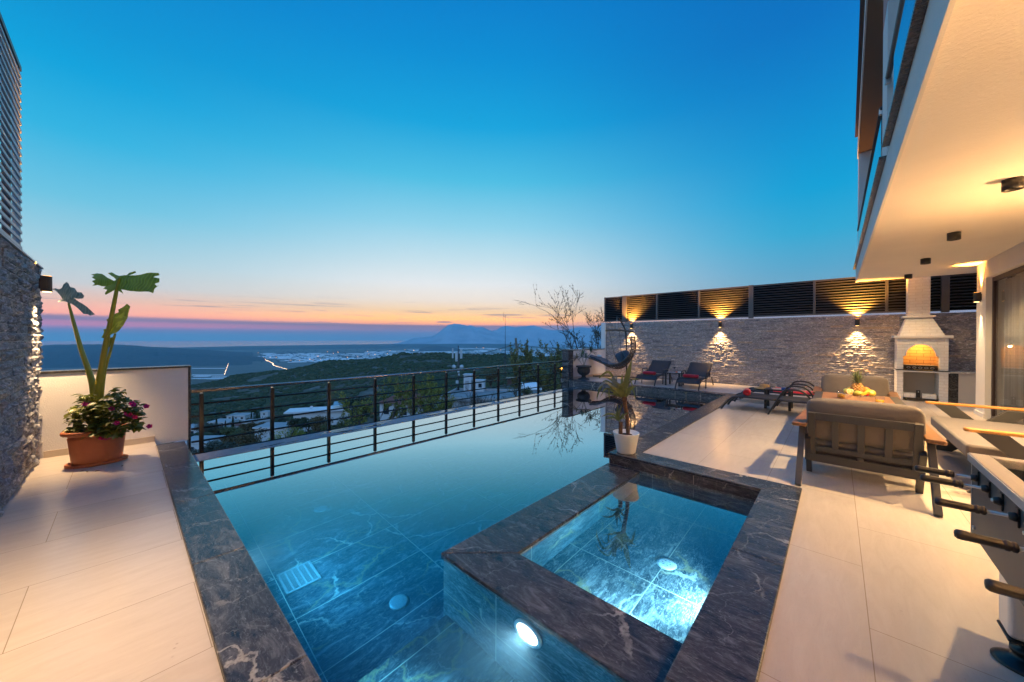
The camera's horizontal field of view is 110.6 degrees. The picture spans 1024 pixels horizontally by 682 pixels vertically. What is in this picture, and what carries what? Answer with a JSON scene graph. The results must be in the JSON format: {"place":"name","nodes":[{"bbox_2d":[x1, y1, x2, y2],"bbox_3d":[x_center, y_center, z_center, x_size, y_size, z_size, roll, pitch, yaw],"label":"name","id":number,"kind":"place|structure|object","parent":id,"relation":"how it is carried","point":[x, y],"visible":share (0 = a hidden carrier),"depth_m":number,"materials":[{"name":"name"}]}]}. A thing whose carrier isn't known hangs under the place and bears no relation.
{"place":"outdoors","nodes":[
{"label":"outdoors","id":0,"kind":"place"},
{"bbox_2d":[0,442,223,681],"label":"terrace floor","id":1,"kind":"structure","parent":0,"point":[97,582],"depth_m":2.25,"materials":[{"name":"tile"}]},
{"bbox_2d":[0,231,43,515],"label":"stone wall","id":2,"kind":"structure","parent":1,"relation":"on","point":[21,337],"depth_m":3.63,"materials":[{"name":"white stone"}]},
{"bbox_2d":[0,12,21,248],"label":"slatted screen","id":3,"kind":"object","parent":2,"relation":"on","point":[11,100],"visible":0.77,"depth_m":3.53,"materials":[{"name":"grey paint"}]},
{"bbox_2d":[39,275,52,291],"bbox_3d":[-5.753,-0.705,4.373,0.105,0.199,0.100,1,0,42],"label":"wall lamp","id":4,"kind":"object","parent":2,"relation":"attached to","point":[45,283],"visible":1,"depth_m":4.34,"materials":[{"name":"black"}]},
{"bbox_2d":[53,271,159,468],"bbox_3d":[-5.091,0.319,4.381,1.582,2.377,0.513,0,0,1],"label":"planter","id":5,"kind":"object","parent":1,"relation":"on","point":[99,440],"visible":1,"depth_m":4.35,"materials":[{"name":"ceramic"}]},
{"bbox_2d":[40,344,252,367],"bbox_3d":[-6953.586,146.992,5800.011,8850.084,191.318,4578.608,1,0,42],"label":"wooded ridge","id":6,"kind":"structure","parent":0,"point":[61,356],"depth_m":4353.90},
{"bbox_2d":[41,341,402,347],"bbox_3d":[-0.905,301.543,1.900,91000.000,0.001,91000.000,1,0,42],"label":"sea","id":7,"kind":"structure","parent":0,"point":[171,344],"depth_m":20279.49,"materials":[{"name":"blue liquid"}]},
{"bbox_2d":[41,347,599,377],"bbox_3d":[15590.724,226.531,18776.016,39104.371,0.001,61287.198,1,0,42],"label":"distant land","id":8,"kind":"structure","parent":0,"point":[258,366],"depth_m":4492.60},
{"bbox_2d":[260,348,561,362],"bbox_3d":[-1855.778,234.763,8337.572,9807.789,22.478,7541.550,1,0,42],"label":"hedge trees","id":9,"kind":"object","parent":8,"relation":"on","point":[355,355],"visible":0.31,"depth_m":6443.41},
{"bbox_2d":[257,348,597,362],"bbox_3d":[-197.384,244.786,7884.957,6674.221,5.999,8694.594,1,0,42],"label":"greenhouse fields","id":10,"kind":"structure","parent":8,"relation":"on","point":[293,355],"depth_m":6389.94,"materials":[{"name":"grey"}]},
{"bbox_2d":[174,344,514,349],"bbox_3d":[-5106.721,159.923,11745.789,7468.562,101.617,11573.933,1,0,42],"label":"coastal dunes","id":11,"kind":"structure","parent":0,"point":[365,346],"depth_m":11113.58,"materials":[{"name":"soil"}]},
{"bbox_2d":[156,353,553,445],"bbox_3d":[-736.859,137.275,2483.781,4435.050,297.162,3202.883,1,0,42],"label":"hillside","id":12,"kind":"structure","parent":0,"point":[369,391],"depth_m":528.08,"materials":[{"name":"plant"}]},
{"bbox_2d":[191,446,210,453],"bbox_3d":[-29.300,11.986,33.074,2.324,4.480,2.530,0,0,40],"label":"olive bush","id":13,"kind":"object","parent":12,"relation":"on","point":[194,451],"visible":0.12,"depth_m":33.11,"materials":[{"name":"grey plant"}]},
{"bbox_2d":[177,435,225,451],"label":"village house","id":14,"kind":"structure","parent":12,"relation":"on","point":[195,445],"depth_m":94.53,"materials":[{"name":"grey concrete"}]},
{"bbox_2d":[194,422,213,431],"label":"village tree","id":15,"kind":"object","parent":12,"relation":"on","point":[207,429],"visible":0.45,"depth_m":136.12,"materials":[{"name":"green plant"}]},
{"bbox_2d":[204,440,236,450],"bbox_3d":[-28.240,11.832,34.444,3.381,4.794,2.451,0,0,14],"label":"olive bush","id":16,"kind":"object","parent":12,"relation":"on","point":[215,445],"visible":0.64,"depth_m":34.02,"materials":[{"name":"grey plant"}]},
{"bbox_2d":[208,418,238,426],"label":"village house","id":17,"kind":"structure","parent":12,"relation":"on","point":[222,420],"depth_m":199.57,"materials":[{"name":"grey concrete"}]},
{"bbox_2d":[219,426,239,435],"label":"village tree","id":18,"kind":"object","parent":12,"relation":"on","point":[226,431],"visible":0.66,"depth_m":123.75,"materials":[{"name":"green plant"}]},
{"bbox_2d":[220,433,241,445],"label":"russet bush","id":19,"kind":"object","parent":12,"relation":"on","point":[228,439],"visible":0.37,"depth_m":41.99,"materials":[{"name":"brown plant"}]},
{"bbox_2d":[229,428,243,434],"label":"village tree","id":20,"kind":"object","parent":12,"relation":"on","point":[236,431],"visible":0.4,"depth_m":117.88,"materials":[{"name":"green plant"}]},
{"bbox_2d":[226,413,252,420],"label":"village house","id":21,"kind":"structure","parent":12,"relation":"on","point":[242,416],"depth_m":246.33,"materials":[{"name":"grey concrete"}]},
{"bbox_2d":[239,422,254,432],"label":"village tree","id":22,"kind":"object","parent":12,"relation":"on","point":[248,426],"visible":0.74,"depth_m":138.71,"materials":[{"name":"green plant"}]},
{"bbox_2d":[231,427,267,444],"bbox_3d":[-27.881,12.159,38.041,2.625,5.805,3.830,0,0,0],"label":"russet bush","id":23,"kind":"object","parent":12,"relation":"on","point":[245,439],"visible":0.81,"depth_m":37.34,"materials":[{"name":"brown plant"}]},
{"bbox_2d":[260,410,269,417],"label":"village house","id":24,"kind":"structure","parent":12,"relation":"on","point":[264,413],"depth_m":287.39,"materials":[{"name":"grey concrete"}]},
{"bbox_2d":[252,422,298,440],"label":"village house","id":25,"kind":"structure","parent":12,"relation":"on","point":[276,425],"depth_m":107.19,"materials":[{"name":"grey concrete"}]},
{"bbox_2d":[274,424,302,438],"bbox_3d":[-16.557,9.311,26.189,2.096,6.482,1.437,0,0,-32],"label":"sprouting bush","id":26,"kind":"object","parent":12,"relation":"on","point":[291,432],"visible":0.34,"depth_m":26.20,"materials":[{"name":"green plant"}]},
{"bbox_2d":[286,417,307,430],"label":"oak tree","id":27,"kind":"object","parent":12,"relation":"on","point":[293,421],"visible":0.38,"depth_m":94.58,"materials":[{"name":"green plant"}]},
{"bbox_2d":[295,417,316,432],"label":"oak tree","id":28,"kind":"object","parent":12,"relation":"on","point":[301,421],"visible":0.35,"depth_m":90.91,"materials":[{"name":"green plant"}]},
{"bbox_2d":[284,401,350,431],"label":"modern house","id":29,"kind":"structure","parent":12,"relation":"on","point":[335,414],"depth_m":122.45,"materials":[{"name":"white concrete"}]},
{"bbox_2d":[310,416,333,431],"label":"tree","id":30,"kind":"object","parent":12,"relation":"on","point":[319,425],"visible":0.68,"depth_m":79.60,"materials":[{"name":"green plant"}]},
{"bbox_2d":[321,423,340,430],"bbox_3d":[-20.438,12.055,39.847,3.346,5.544,3.074,0,0,9],"label":"bush","id":31,"kind":"object","parent":12,"relation":"on","point":[325,427],"visible":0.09,"depth_m":39.91,"materials":[{"name":"green plant"}]},
{"bbox_2d":[336,415,356,427],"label":"bush","id":32,"kind":"object","parent":12,"relation":"on","point":[342,423],"visible":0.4,"depth_m":43.85,"materials":[{"name":"green plant"}]},
{"bbox_2d":[338,396,370,417],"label":"dark bush","id":33,"kind":"object","parent":12,"relation":"on","point":[356,399],"visible":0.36,"depth_m":129.57,"materials":[{"name":"green plant"}]},
{"bbox_2d":[352,401,369,423],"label":"olive bush","id":34,"kind":"object","parent":12,"relation":"on","point":[365,411],"visible":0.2,"depth_m":51.98,"materials":[{"name":"green plant"}]},
{"bbox_2d":[171,374,560,443],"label":"valley scrub","id":35,"kind":"object","parent":12,"relation":"on","point":[284,409],"visible":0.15,"depth_m":295.08,"materials":[{"name":"plant"}]},
{"bbox_2d":[334,386,404,425],"bbox_3d":[-15.975,9.702,39.862,6.363,8.818,8.150,1,0,42],"label":"leafy tree","id":36,"kind":"object","parent":12,"relation":"on","point":[362,408],"visible":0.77,"depth_m":38.98,"materials":[{"name":"green plant"}]},
{"bbox_2d":[191,352,561,410],"bbox_3d":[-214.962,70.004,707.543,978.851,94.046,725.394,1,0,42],"label":"scrub","id":37,"kind":"object","parent":12,"relation":"on","point":[315,372],"visible":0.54,"depth_m":538.58,"materials":[{"name":"plant"}]},
{"bbox_2d":[381,370,418,417],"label":"leafy tree","id":38,"kind":"object","parent":12,"relation":"on","point":[403,394],"visible":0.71,"depth_m":40.45,"materials":[{"name":"green plant"}]},
{"bbox_2d":[380,393,437,419],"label":"village house","id":39,"kind":"structure","parent":12,"relation":"on","point":[385,415],"depth_m":62.84,"materials":[{"name":"white concrete"}]},
{"bbox_2d":[408,370,442,412],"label":"leafy tree","id":40,"kind":"object","parent":12,"relation":"on","point":[430,385],"visible":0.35,"depth_m":40.31,"materials":[{"name":"green plant"}]},
{"bbox_2d":[404,374,450,414],"bbox_3d":[-8.084,7.030,34.676,4.467,7.758,6.340,0,0,-21],"label":"leafy tree","id":41,"kind":"object","parent":12,"relation":"on","point":[427,408],"visible":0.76,"depth_m":33.83,"materials":[{"name":"green plant"}]},
{"bbox_2d":[431,393,455,410],"bbox_3d":[-6.251,7.532,33.572,2.540,5.322,3.306,0,0,-27],"label":"leafy tree","id":42,"kind":"object","parent":12,"relation":"on","point":[441,406],"visible":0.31,"depth_m":32.64,"materials":[{"name":"green plant"}]},
{"bbox_2d":[452,346,463,389],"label":"antenna mast","id":43,"kind":"object","parent":12,"relation":"on","point":[456,359],"visible":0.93,"depth_m":54.92,"materials":[{"name":"white"}]},
{"bbox_2d":[448,387,495,407],"bbox_3d":[-3.139,6.613,28.240,7.273,6.090,4.728,1,0,42],"label":"bare shrub","id":44,"kind":"object","parent":12,"relation":"on","point":[477,399],"visible":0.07,"depth_m":28.88,"materials":[{"name":"brown plant"}]},
{"bbox_2d":[439,388,541,407],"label":"flat roofed building","id":45,"kind":"structure","parent":12,"relation":"on","point":[479,393],"depth_m":50.80,"materials":[{"name":"concrete"}]},
{"bbox_2d":[463,373,472,391],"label":"roof hut","id":46,"kind":"object","parent":45,"relation":"on","point":[468,380],"visible":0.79,"depth_m":53.64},
{"bbox_2d":[475,379,485,391],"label":"roof hut","id":47,"kind":"object","parent":45,"relation":"on","point":[479,385],"visible":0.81,"depth_m":53.73,"materials":[{"name":"grey"}]},
{"bbox_2d":[480,368,501,388],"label":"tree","id":48,"kind":"object","parent":12,"relation":"on","point":[488,377],"visible":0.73,"depth_m":75.01,"materials":[{"name":"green plant"}]},
{"bbox_2d":[503,318,506,388],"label":"radio mast","id":49,"kind":"object","parent":12,"relation":"on","point":[505,376],"visible":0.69,"depth_m":109.97,"materials":[{"name":"black"}]},
{"bbox_2d":[514,338,518,376],"bbox_3d":[0.813,5.267,40.015,1.211,11.223,0.328,0,0,-2],"label":"utility pole","id":50,"kind":"object","parent":12,"relation":"on","point":[515,343],"visible":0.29,"depth_m":39.89,"materials":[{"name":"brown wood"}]},
{"bbox_2d":[192,345,512,423],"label":"overhead cable","id":51,"kind":"object","parent":50,"relation":"attached to","point":[368,382],"visible":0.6,"depth_m":45.73,"materials":[{"name":"black plastic"}]},
{"bbox_2d":[507,340,534,395],"bbox_3d":[0.790,4.593,36.025,2.628,9.516,4.775,0,0,-5],"label":"leafy tree","id":52,"kind":"object","parent":12,"relation":"on","point":[514,357],"visible":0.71,"depth_m":35.53,"materials":[{"name":"green plant"}]},
{"bbox_2d":[521,386,532,394],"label":"bush","id":53,"kind":"object","parent":12,"relation":"on","point":[527,391],"visible":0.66,"depth_m":49.67,"materials":[{"name":"green plant"}]},
{"bbox_2d":[521,382,541,389],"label":"poly tunnel","id":54,"kind":"structure","parent":12,"relation":"on","point":[532,384],"depth_m":64.72,"materials":[{"name":"grey"}]},
{"bbox_2d":[522,339,560,390],"bbox_3d":[3.068,4.390,35.654,4.588,9.310,2.954,0,0,26],"label":"leafy tree","id":55,"kind":"object","parent":12,"relation":"on","point":[529,367],"visible":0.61,"depth_m":35.52,"materials":[{"name":"green plant"}]},
{"bbox_2d":[529,363,560,391],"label":"leafy tree","id":56,"kind":"object","parent":12,"relation":"on","point":[541,371],"visible":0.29,"depth_m":44.10,"materials":[{"name":"green plant"}]},
{"bbox_2d":[535,339,561,389],"bbox_3d":[4.431,4.265,33.654,4.574,8.998,3.032,0,0,-5],"label":"leafy tree","id":57,"kind":"object","parent":12,"relation":"on","point":[541,356],"visible":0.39,"depth_m":33.28,"materials":[{"name":"green plant"}]},
{"bbox_2d":[516,284,629,354],"bbox_3d":[3.417,0.365,20.349,6.782,7.395,5.176,0,0,-3],"label":"budding tree","id":58,"kind":"object","parent":12,"relation":"on","point":[596,333],"visible":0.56,"depth_m":19.97,"materials":[{"name":"brown plant"}]},
{"bbox_3d":[-0.829,5.195,9.933,0.925,6.580,15.300,1,0,42],"label":"retaining wall","id":59,"kind":"object","parent":12,"relation":"on","visible":0},
{"bbox_2d":[38,365,190,458],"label":"parapet wall","id":60,"kind":"structure","parent":59,"relation":"on","point":[164,392],"depth_m":5.14,"materials":[{"name":"white paint"}]},
{"bbox_2d":[191,360,566,454],"bbox_3d":[-1.510,1.364,9.468,0.056,1.244,10.515,1,0,42],"label":"pool railing","id":61,"kind":"object","parent":59,"relation":"on","point":[201,427],"visible":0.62,"depth_m":7.32,"materials":[{"name":"brown metal"}]},
{"bbox_2d":[562,348,604,387],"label":"parapet wall","id":62,"kind":"structure","parent":59,"relation":"on","point":[571,368],"depth_m":13.84,"materials":[{"name":"white paint"}]},
{"bbox_2d":[419,346,459,351],"bbox_3d":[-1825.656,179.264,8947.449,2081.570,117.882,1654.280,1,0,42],"label":"plain hill","id":63,"kind":"structure","parent":0,"point":[435,348],"depth_m":8515.29,"materials":[{"name":"blue soil"}]},
{"bbox_2d":[395,324,523,343],"bbox_3d":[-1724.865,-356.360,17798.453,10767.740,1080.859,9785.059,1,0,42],"label":"mountain massif","id":64,"kind":"structure","parent":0,"point":[457,334],"depth_m":15795.29,"materials":[{"name":"stone"}]},
{"bbox_2d":[0,0,976,340],"label":"sky","id":65,"kind":"structure","parent":0,"point":[285,170],"materials":[{"name":"blue"}]},
{"bbox_2d":[493,325,600,340],"bbox_3d":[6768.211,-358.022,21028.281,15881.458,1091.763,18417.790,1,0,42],"label":"mountain ridge","id":66,"kind":"structure","parent":0,"point":[528,332],"depth_m":18693.06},
{"bbox_2d":[511,339,600,346],"bbox_3d":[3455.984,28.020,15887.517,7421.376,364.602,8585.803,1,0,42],"label":"mountain foothills","id":67,"kind":"structure","parent":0,"point":[534,342],"depth_m":14286.59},
{"bbox_2d":[587,375,1023,681],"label":"deck","id":68,"kind":"structure","parent":0,"point":[884,576],"depth_m":2.42,"materials":[{"name":"tile"}]},
{"bbox_2d":[173,381,723,679],"bbox_3d":[1.185,2.286,6.978,7.150,1.528,11.280,1,0,42],"label":"pool basin","id":69,"kind":"object","parent":68,"relation":"in","point":[651,390],"visible":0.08,"depth_m":11.01,"materials":[{"name":"stone"}]},
{"bbox_2d":[193,385,591,461],"bbox_3d":[-0.886,1.642,8.845,0.395,0.029,10.653,1,0,42],"label":"overflow ledge","id":70,"kind":"object","parent":69,"relation":"on","point":[238,450],"visible":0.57,"depth_m":6.55,"materials":[{"name":"stone"}]},
{"bbox_2d":[157,379,734,681],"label":"pool coping","id":71,"kind":"object","parent":69,"relation":"on","point":[253,637],"visible":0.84,"depth_m":2.22,"materials":[{"name":"stone"}]},
{"bbox_2d":[197,386,715,681],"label":"pool water","id":72,"kind":"structure","parent":69,"relation":"in","point":[347,539],"depth_m":3.28,"materials":[{"name":"liquid"}]},
{"bbox_2d":[441,449,801,681],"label":"hot tub","id":73,"kind":"object","parent":69,"relation":"in","point":[726,639],"visible":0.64,"depth_m":2.32,"materials":[{"name":"stone"}]},
{"bbox_2d":[596,360,639,454],"bbox_3d":[1.446,0.871,4.792,0.686,1.262,0.342,0,0,3],"label":"yucca plant","id":74,"kind":"object","parent":73,"relation":"on","point":[626,440],"visible":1,"depth_m":4.75,"materials":[{"name":"green plant"}]},
{"bbox_2d":[520,473,753,643],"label":"hot tub water","id":75,"kind":"structure","parent":73,"relation":"in","point":[652,551],"depth_m":2.86,"materials":[{"name":"liquid"}]},
{"bbox_2d":[573,346,596,379],"bbox_3d":[2.750,0.816,13.487,0.917,1.315,0.590,1,0,42],"label":"urn planter","id":76,"kind":"object","parent":68,"relation":"on","point":[583,370],"visible":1,"depth_m":13.41,"materials":[{"name":"plastic"}]},
{"bbox_2d":[588,316,639,379],"bbox_3d":[4.043,0.254,14.047,1.938,2.440,1.080,1,0,42],"label":"hanging chair","id":77,"kind":"object","parent":68,"relation":"on","point":[624,358],"visible":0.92,"depth_m":13.63,"materials":[{"name":"black"}]},
{"bbox_2d":[634,360,672,385],"bbox_3d":[5.040,1.109,12.566,0.769,0.774,1.771,1,0,42],"label":"sun lounger","id":78,"kind":"object","parent":68,"relation":"on","point":[661,367],"visible":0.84,"depth_m":12.72,"materials":[{"name":"black"}]},
{"bbox_2d":[643,371,655,374],"bbox_3d":[4.739,1.105,12.230,0.133,0.118,0.427,0,0,-43],"label":"rolled towel","id":79,"kind":"object","parent":78,"relation":"on","point":[649,372],"visible":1,"depth_m":12.18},
{"bbox_2d":[665,371,683,385],"bbox_3d":[5.489,1.273,11.969,0.490,0.436,0.460,1,0,42],"label":"side table","id":80,"kind":"object","parent":68,"relation":"on","point":[669,372],"visible":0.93,"depth_m":11.95,"materials":[{"name":"black"}]},
{"bbox_2d":[675,362,713,390],"bbox_3d":[5.966,1.119,11.556,0.769,0.774,1.771,1,0,42],"label":"sun lounger","id":81,"kind":"object","parent":68,"relation":"on","point":[702,370],"visible":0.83,"depth_m":11.70,"materials":[{"name":"black"}]},
{"bbox_2d":[683,374,698,377],"bbox_3d":[5.661,1.114,11.223,0.447,0.118,0.133,1,1,45],"label":"rolled towel","id":82,"kind":"object","parent":81,"relation":"on","point":[690,376],"visible":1,"depth_m":11.18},
{"bbox_2d":[721,386,812,414],"bbox_3d":[5.630,1.244,7.540,1.968,0.574,0.769,1,0,42],"label":"sun lounger","id":83,"kind":"object","parent":68,"relation":"on","point":[781,398],"visible":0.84,"depth_m":7.50,"materials":[{"name":"black"}]},
{"bbox_2d":[743,388,750,394],"bbox_3d":[5.226,1.127,7.883,0.145,0.128,0.409,0,0,34],"label":"rolled towel","id":84,"kind":"object","parent":83,"relation":"on","point":[746,391],"visible":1,"depth_m":7.74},
{"bbox_2d":[734,381,813,405],"bbox_3d":[6.503,1.240,8.463,1.968,0.574,0.769,1,0,42],"label":"sun lounger","id":85,"kind":"object","parent":68,"relation":"on","point":[752,389],"visible":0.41,"depth_m":8.33,"materials":[{"name":"black"}]},
{"bbox_2d":[754,384,769,388],"bbox_3d":[6.212,1.110,8.716,0.440,0.120,0.358,0,0,22],"label":"straw hat","id":86,"kind":"object","parent":85,"relation":"on","point":[762,386],"visible":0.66,"depth_m":8.66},
{"bbox_2d":[773,387,813,394],"bbox_3d":[6.785,1.192,8.217,1.139,0.102,0.603,1,0,42],"label":"beach cloth","id":87,"kind":"object","parent":85,"relation":"on","point":[806,392],"visible":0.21,"depth_m":8.19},
{"bbox_2d":[764,387,792,410],"bbox_3d":[6.000,1.300,7.975,0.490,0.436,0.460,1,0,42],"label":"side table","id":88,"kind":"object","parent":68,"relation":"on","point":[767,390],"visible":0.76,"depth_m":7.95,"materials":[{"name":"black"}]},
{"bbox_2d":[601,312,976,391],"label":"stone wall","id":89,"kind":"structure","parent":68,"relation":"on","point":[779,352],"depth_m":11.35,"materials":[{"name":"white stone"}]},
{"bbox_2d":[604,273,1014,321],"bbox_3d":[8.029,-1.320,11.952,10.725,1.113,0.100,1,0,42],"label":"louver screen","id":90,"kind":"object","parent":89,"relation":"on","point":[847,295],"visible":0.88,"depth_m":11.19,"materials":[{"name":"grey"}]},
{"bbox_2d":[813,374,900,399],"bbox_3d":[6.162,1.087,6.394,1.120,0.925,1.309,1,0,43],"label":"sofa","id":91,"kind":"object","parent":68,"relation":"on","point":[839,383],"visible":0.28,"depth_m":6.49,"materials":[{"name":"beige fabric"}]},
{"bbox_2d":[813,391,905,404],"bbox_3d":[5.080,1.204,5.223,0.980,0.656,1.740,1,0,42],"label":"dining table","id":92,"kind":"object","parent":68,"relation":"on","point":[833,395],"visible":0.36,"depth_m":5.48,"materials":[{"name":"brown"}]},
{"bbox_2d":[842,393,874,396],"bbox_3d":[4.967,0.826,5.082,0.344,0.101,0.344,1,0,42],"label":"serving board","id":93,"kind":"object","parent":92,"relation":"on","point":[860,396],"visible":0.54,"depth_m":5.05,"materials":[{"name":"brown wood"}]},
{"bbox_2d":[849,369,866,395],"bbox_3d":[4.975,0.589,5.109,0.220,0.395,0.216,1,0,42],"label":"pineapple","id":94,"kind":"object","parent":93,"relation":"on","point":[857,385],"visible":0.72,"depth_m":5.08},
{"bbox_2d":[792,398,947,517],"bbox_3d":[3.823,1.096,3.887,1.120,0.925,1.309,1,0,44],"label":"sofa","id":95,"kind":"object","parent":68,"relation":"on","point":[886,438],"visible":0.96,"depth_m":3.69,"materials":[{"name":"grey"}]},
{"bbox_2d":[903,397,938,401],"bbox_3d":[10.439,1.487,9.076,0.580,0.075,0.360,1,0,42],"label":"storage tray","id":96,"kind":"object","parent":68,"relation":"on","point":[920,398],"visible":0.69,"depth_m":8.95,"materials":[{"name":"black"}]},
{"bbox_2d":[903,392,915,397],"bbox_3d":[10.269,1.393,9.164,0.210,0.110,0.200,1,0,44],"label":"marble block","id":97,"kind":"object","parent":96,"relation":"on","point":[909,394],"depth_m":9.10,"materials":[{"name":"white stone"}]},
{"bbox_2d":[922,393,936,398],"bbox_3d":[10.519,1.395,8.934,0.200,0.110,0.235,0,0,-41],"label":"marble block","id":98,"kind":"object","parent":96,"relation":"on","point":[928,396],"depth_m":8.88,"materials":[{"name":"white stone"}]},
{"bbox_2d":[891,276,953,401],"bbox_3d":[10.531,-0.126,9.132,0.990,3.300,0.615,1,0,42],"label":"barbecue","id":99,"kind":"object","parent":68,"relation":"on","point":[921,337],"visible":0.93,"depth_m":9.13,"materials":[{"name":"white paint"}]},
{"bbox_2d":[903,364,937,370],"bbox_3d":[10.477,0.674,9.116,0.570,0.123,0.306,1,0,42],"label":"charcoal grill","id":100,"kind":"object","parent":99,"relation":"on","point":[920,367],"visible":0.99,"depth_m":9.01,"materials":[{"name":"metal"}]},
{"bbox_2d":[853,0,1023,424],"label":"house","id":101,"kind":"structure","parent":68,"relation":"on","point":[939,127],"depth_m":3.64,"materials":[{"name":"paint"}]},
{"bbox_2d":[920,258,930,264],"bbox_3d":[7.976,-1.537,6.833,0.134,0.105,0.134,1,0,42],"label":"ceiling lamp","id":102,"kind":"object","parent":101,"relation":"attached to","point":[924,261],"visible":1,"depth_m":6.80,"materials":[{"name":"black"}]},
{"bbox_2d":[947,231,960,240],"bbox_3d":[6.462,-1.531,5.181,0.134,0.105,0.134,1,0,42],"label":"ceiling lamp","id":103,"kind":"object","parent":101,"relation":"attached to","point":[952,236],"visible":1,"depth_m":5.15,"materials":[{"name":"black"}]},
{"bbox_2d":[973,292,981,301],"bbox_3d":[9.537,-0.897,7.263,0.100,0.199,0.105,1,0,42],"label":"wall lamp","id":104,"kind":"object","parent":101,"relation":"attached to","point":[977,296],"visible":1,"depth_m":7.23,"materials":[{"name":"black"}]},
{"bbox_2d":[991,265,1023,424],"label":"sliding door","id":105,"kind":"structure","parent":101,"relation":"in","point":[994,354],"depth_m":6.89,"materials":[{"name":"brown metal"}]},
{"bbox_2d":[1001,176,1023,192],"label":"ceiling lamp","id":106,"kind":"object","parent":101,"relation":"attached to","point":[1016,183],"visible":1,"depth_m":3.42,"materials":[{"name":"black"}]},
{"bbox_2d":[1004,273,1023,424],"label":"curtain","id":107,"kind":"object","parent":101,"relation":"hanging from","point":[1014,345],"visible":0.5,"depth_m":6.41,"materials":[{"name":"grey fabric"}]},
{"bbox_2d":[948,371,975,404],"bbox_3d":[11.277,1.143,8.527,1.076,0.775,0.505,1,0,42],"label":"side counter","id":108,"kind":"object","parent":68,"relation":"on","point":[961,387],"visible":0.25,"depth_m":8.58,"materials":[{"name":"stone"}]},
{"bbox_2d":[914,453,1023,676],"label":"foosball table","id":109,"kind":"object","parent":68,"relation":"on","point":[995,507],"visible":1,"depth_m":1.70,"materials":[{"name":"grey laminate"},{"name":"satin aluminium"},{"name":"black plastic"}]},
{"bbox_2d":[925,401,1023,492],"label":"lounge sofa","id":110,"kind":"object","parent":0,"point":[1000,435],"visible":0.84,"depth_m":4.26,"materials":[{"name":"fabric"}]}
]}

